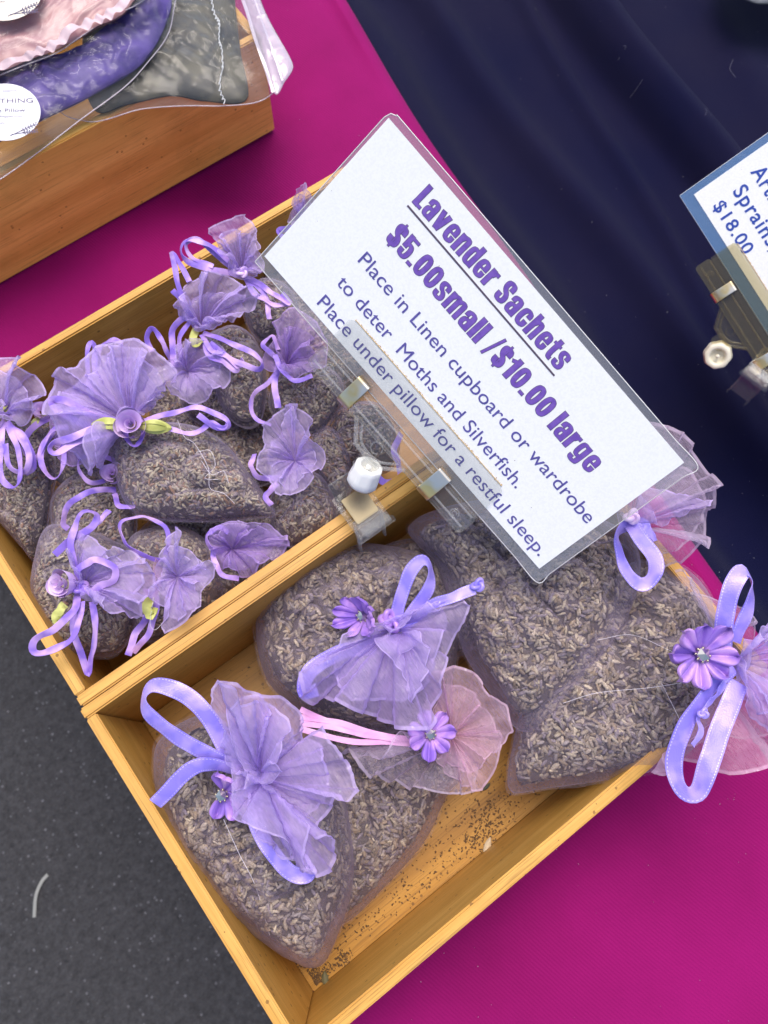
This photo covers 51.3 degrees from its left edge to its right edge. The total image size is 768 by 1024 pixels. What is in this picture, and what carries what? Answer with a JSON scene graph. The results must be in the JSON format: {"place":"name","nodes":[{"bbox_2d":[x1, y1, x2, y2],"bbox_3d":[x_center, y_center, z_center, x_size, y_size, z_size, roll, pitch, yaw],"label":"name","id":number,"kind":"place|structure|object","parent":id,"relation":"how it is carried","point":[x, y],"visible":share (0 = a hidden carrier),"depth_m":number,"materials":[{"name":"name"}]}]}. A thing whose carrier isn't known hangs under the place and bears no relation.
{"place":"outdoors","nodes":[
{"label":"outdoors","id":0,"kind":"place"},
{"bbox_2d":[0,575,272,1023],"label":"asphalt ground","id":1,"kind":"structure","parent":0,"point":[119,928],"depth_m":1.26,"materials":[{"name":"grey asphalt"}]},
{"bbox_2d":[33,874,47,916],"bbox_3d":[-0.544,0.603,1.258,0.012,0.004,0.064,12,72,2],"label":"plastic scrap","id":2,"kind":"object","parent":1,"relation":"on","point":[37,892],"visible":1,"depth_m":1.26,"materials":[{"name":"grey plastic"}]},
{"bbox_2d":[0,0,767,1023],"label":"magenta tablecloth","id":3,"kind":"object","parent":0,"point":[642,898],"visible":0.21,"depth_m":0.62,"materials":[{"name":"fabric"}]},
{"bbox_2d":[0,7,273,282],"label":"bamboo box","id":4,"kind":"object","parent":3,"relation":"on","point":[78,179],"visible":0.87,"depth_m":0.73,"materials":[{"name":"brown wood"}]},
{"bbox_2d":[64,1,289,121],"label":"zip bag","id":5,"kind":"object","parent":4,"relation":"on","point":[261,61],"visible":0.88,"depth_m":0.68,"materials":[{"name":"clear plastic"}]},
{"bbox_2d":[0,3,175,174],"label":"zip bag","id":6,"kind":"object","parent":5,"relation":"on","point":[20,112],"visible":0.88,"depth_m":0.62,"materials":[{"name":"clear plastic"}]},
{"bbox_2d":[0,0,142,73],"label":"zip bag","id":7,"kind":"object","parent":6,"relation":"on","point":[13,9],"visible":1,"depth_m":0.63,"materials":[{"name":"pink plastic"}]},
{"bbox_2d":[0,0,133,72],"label":"eye pillow","id":8,"kind":"object","parent":7,"relation":"in","point":[50,26],"visible":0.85,"depth_m":0.64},
{"bbox_2d":[0,0,171,141],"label":"eye pillow","id":9,"kind":"object","parent":6,"relation":"in","point":[126,42],"visible":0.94,"depth_m":0.65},
{"bbox_2d":[82,0,248,112],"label":"eye pillow","id":10,"kind":"object","parent":5,"relation":"in","point":[197,56],"visible":0.72,"depth_m":0.68,"materials":[{"name":"grey fabric"}]},
{"bbox_2d":[0,167,440,705],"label":"bamboo box","id":11,"kind":"object","parent":3,"relation":"on","point":[137,312],"visible":0.13,"depth_m":0.62,"materials":[{"name":"brown wood"}]},
{"bbox_2d":[0,355,55,559],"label":"lavender sachet","id":12,"kind":"object","parent":11,"relation":"in","point":[25,487],"visible":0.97,"depth_m":0.58,"materials":[{"name":"purple fabric"}]},
{"bbox_2d":[21,337,122,487],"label":"lavender sachet","id":13,"kind":"object","parent":11,"relation":"in","point":[66,465],"visible":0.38,"depth_m":0.59,"materials":[{"name":"purple fabric"}]},
{"bbox_2d":[28,509,155,676],"bbox_3d":[-0.208,0.051,0.562,0.091,0.094,0.118,-35,76,-12],"label":"lavender sachet","id":14,"kind":"object","parent":11,"relation":"in","point":[88,602],"visible":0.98,"depth_m":0.53,"materials":[{"name":"purple fabric"}]},
{"bbox_2d":[49,454,136,551],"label":"lavender sachet","id":15,"kind":"object","parent":11,"relation":"in","point":[99,493],"visible":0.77,"depth_m":0.59,"materials":[{"name":"purple fabric"}]},
{"bbox_2d":[42,338,274,521],"bbox_3d":[-0.166,-0.042,0.570,0.114,0.076,0.173,-35,76,-12],"label":"lavender sachet","id":16,"kind":"object","parent":11,"relation":"in","point":[165,469],"visible":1,"depth_m":0.56,"materials":[{"name":"purple fabric"}]},
{"bbox_2d":[128,508,294,552],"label":"lavender sachet","id":17,"kind":"object","parent":11,"relation":"in","point":[202,527],"visible":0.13,"depth_m":0.63,"materials":[{"name":"purple fabric"}]},
{"bbox_2d":[118,515,222,655],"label":"lavender sachet","id":18,"kind":"object","parent":17,"relation":"on","point":[183,567],"visible":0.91,"depth_m":0.57,"materials":[{"name":"purple fabric"}]},
{"bbox_2d":[202,520,289,597],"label":"lavender sachet","id":19,"kind":"object","parent":17,"relation":"on","point":[239,556],"visible":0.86,"depth_m":0.56,"materials":[{"name":"purple fabric"}]},
{"bbox_2d":[248,403,339,547],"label":"lavender sachet","id":20,"kind":"object","parent":17,"relation":"on","point":[303,507],"visible":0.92,"depth_m":0.58,"materials":[{"name":"purple fabric"}]},
{"bbox_2d":[142,366,294,487],"bbox_3d":[-0.137,-0.075,0.665,0.099,0.063,0.146,-35,76,-12],"label":"lavender sachet","id":21,"kind":"object","parent":11,"relation":"in","point":[243,445],"visible":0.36,"depth_m":0.64,"materials":[{"name":"purple fabric"}]},
{"bbox_2d":[144,315,240,427],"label":"lavender sachet","id":22,"kind":"object","parent":21,"relation":"on","point":[200,390],"visible":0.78,"depth_m":0.59,"materials":[{"name":"purple fabric"}]},
{"bbox_2d":[169,251,266,428],"bbox_3d":[-0.116,-0.131,0.614,0.060,0.107,0.129,-25,75,-9],"label":"lavender sachet","id":23,"kind":"object","parent":21,"relation":"on","point":[240,359],"visible":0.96,"depth_m":0.59,"materials":[{"name":"purple fabric"}]},
{"bbox_2d":[254,444,293,488],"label":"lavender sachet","id":24,"kind":"object","parent":11,"relation":"in","point":[282,480],"visible":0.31,"depth_m":0.66,"materials":[{"name":"purple fabric"}]},
{"bbox_2d":[249,307,343,436],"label":"lavender sachet","id":25,"kind":"object","parent":11,"relation":"in","point":[314,393],"visible":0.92,"depth_m":0.61,"materials":[{"name":"purple fabric"}]},
{"bbox_2d":[253,271,361,385],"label":"lavender sachet","id":26,"kind":"object","parent":11,"relation":"in","point":[340,368],"visible":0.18,"depth_m":0.67,"materials":[{"name":"purple fabric"}]},
{"bbox_2d":[180,214,299,350],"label":"lavender sachet","id":27,"kind":"object","parent":26,"relation":"on","point":[273,304],"visible":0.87,"depth_m":0.60,"materials":[{"name":"purple fabric"}]},
{"bbox_2d":[276,182,314,237],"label":"lavender sachet","id":28,"kind":"object","parent":26,"relation":"on","point":[297,206],"visible":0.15,"depth_m":0.62,"materials":[{"name":"purple fabric"}]},
{"bbox_2d":[329,401,402,484],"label":"lavender sachet","id":29,"kind":"object","parent":11,"relation":"in","point":[346,427],"visible":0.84,"depth_m":0.62,"materials":[{"name":"fabric"}]},
{"bbox_2d":[309,425,351,505],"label":"lavender sachet","id":30,"kind":"object","parent":29,"relation":"on","point":[333,472],"visible":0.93,"depth_m":0.61,"materials":[{"name":"fabric"}]},
{"bbox_2d":[81,458,767,1023],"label":"bamboo box","id":31,"kind":"object","parent":3,"relation":"on","point":[403,940],"visible":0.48,"depth_m":0.57,"materials":[{"name":"brown wood"}]},
{"bbox_2d":[140,678,358,967],"bbox_3d":[-0.080,0.197,0.526,0.129,0.175,0.207,-35,76,-12],"label":"lavender sachet","id":32,"kind":"object","parent":31,"relation":"in","point":[253,813],"visible":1,"depth_m":0.50,"materials":[{"name":"purple fabric"}]},
{"bbox_2d":[322,971,328,983],"bbox_3d":[-0.042,0.336,0.575,0.006,0.003,0.009,-35,76,-12],"label":"dry leaf","id":33,"kind":"object","parent":31,"relation":"in","point":[325,979],"visible":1,"depth_m":0.57,"materials":[{"name":"green"}]},
{"bbox_2d":[165,501,557,985],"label":"lavender crumbs","id":34,"kind":"object","parent":31,"relation":"in","point":[316,981],"visible":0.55,"depth_m":0.61,"materials":[{"name":"brown"}]},
{"bbox_2d":[256,543,484,732],"bbox_3d":[-0.021,0.084,0.579,0.159,0.146,0.144,12,72,2],"label":"lavender sachet","id":35,"kind":"object","parent":31,"relation":"in","point":[361,637],"visible":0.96,"depth_m":0.55,"materials":[{"name":"purple fabric"}]},
{"bbox_2d":[297,665,513,923],"bbox_3d":[-0.001,0.184,0.562,0.182,0.115,0.135,-35,76,-12],"label":"lavender sachet","id":36,"kind":"object","parent":31,"relation":"in","point":[403,779],"visible":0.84,"depth_m":0.56,"materials":[{"name":"purple fabric"}]},
{"bbox_2d":[309,320,501,551],"bbox_3d":[-0.008,-0.037,0.545,0.128,0.078,0.147,-40,93,23],"label":"sign clip","id":37,"kind":"object","parent":31,"relation":"attached to","point":[364,475],"visible":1,"depth_m":0.51,"materials":[{"name":"clear plastic"}]},
{"bbox_2d":[255,113,697,582],"bbox_3d":[0.052,-0.091,0.483,0.123,0.007,0.272,-40,93,23],"label":"price sign","id":38,"kind":"object","parent":37,"relation":"attached to","point":[389,244],"visible":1,"depth_m":0.48,"materials":[{"name":"paper"}]},
{"bbox_2d":[373,538,475,658],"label":"lavender sachet","id":39,"kind":"object","parent":31,"relation":"in","point":[451,583],"visible":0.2,"depth_m":0.60,"materials":[{"name":"purple fabric"}]},
{"bbox_2d":[483,837,490,851],"bbox_3d":[0.078,0.253,0.605,0.012,0.002,0.008,-35,76,-12],"label":"flower husk","id":40,"kind":"object","parent":31,"relation":"on","point":[487,845],"visible":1,"depth_m":0.60,"materials":[{"name":"beige plant"}]},
{"bbox_2d":[408,422,722,731],"bbox_3d":[0.129,0.029,0.582,0.215,0.130,0.173,-35,76,-12],"label":"lavender sachet","id":41,"kind":"object","parent":31,"relation":"in","point":[533,640],"visible":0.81,"depth_m":0.54,"materials":[{"name":"purple"}]},
{"bbox_2d":[507,559,767,802],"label":"lavender sachet","id":42,"kind":"object","parent":41,"relation":"on","point":[640,683],"visible":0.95,"depth_m":0.52,"materials":[{"name":"purple fabric"}]},
{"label":"table board","id":43,"kind":"structure","parent":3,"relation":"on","visible":0},
{"bbox_2d":[346,0,767,645],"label":"navy tablecloth","id":44,"kind":"object","parent":43,"relation":"on","point":[574,166],"visible":0.82,"depth_m":0.87,"materials":[{"name":"fabric"}]},
{"bbox_2d":[747,0,767,3],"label":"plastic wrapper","id":45,"kind":"object","parent":44,"relation":"on","point":[760,1],"visible":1,"depth_m":0.87,"materials":[{"name":"plastic"}]},
{"bbox_2d":[697,243,767,404],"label":"sign clip","id":46,"kind":"object","parent":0,"point":[717,354],"visible":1,"depth_m":0.66,"materials":[{"name":"plastic"}]},
{"bbox_2d":[680,133,767,333],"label":"price sign","id":47,"kind":"object","parent":46,"relation":"attached to","point":[733,201],"visible":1,"depth_m":0.65,"materials":[{"name":"white paper"}]}
]}

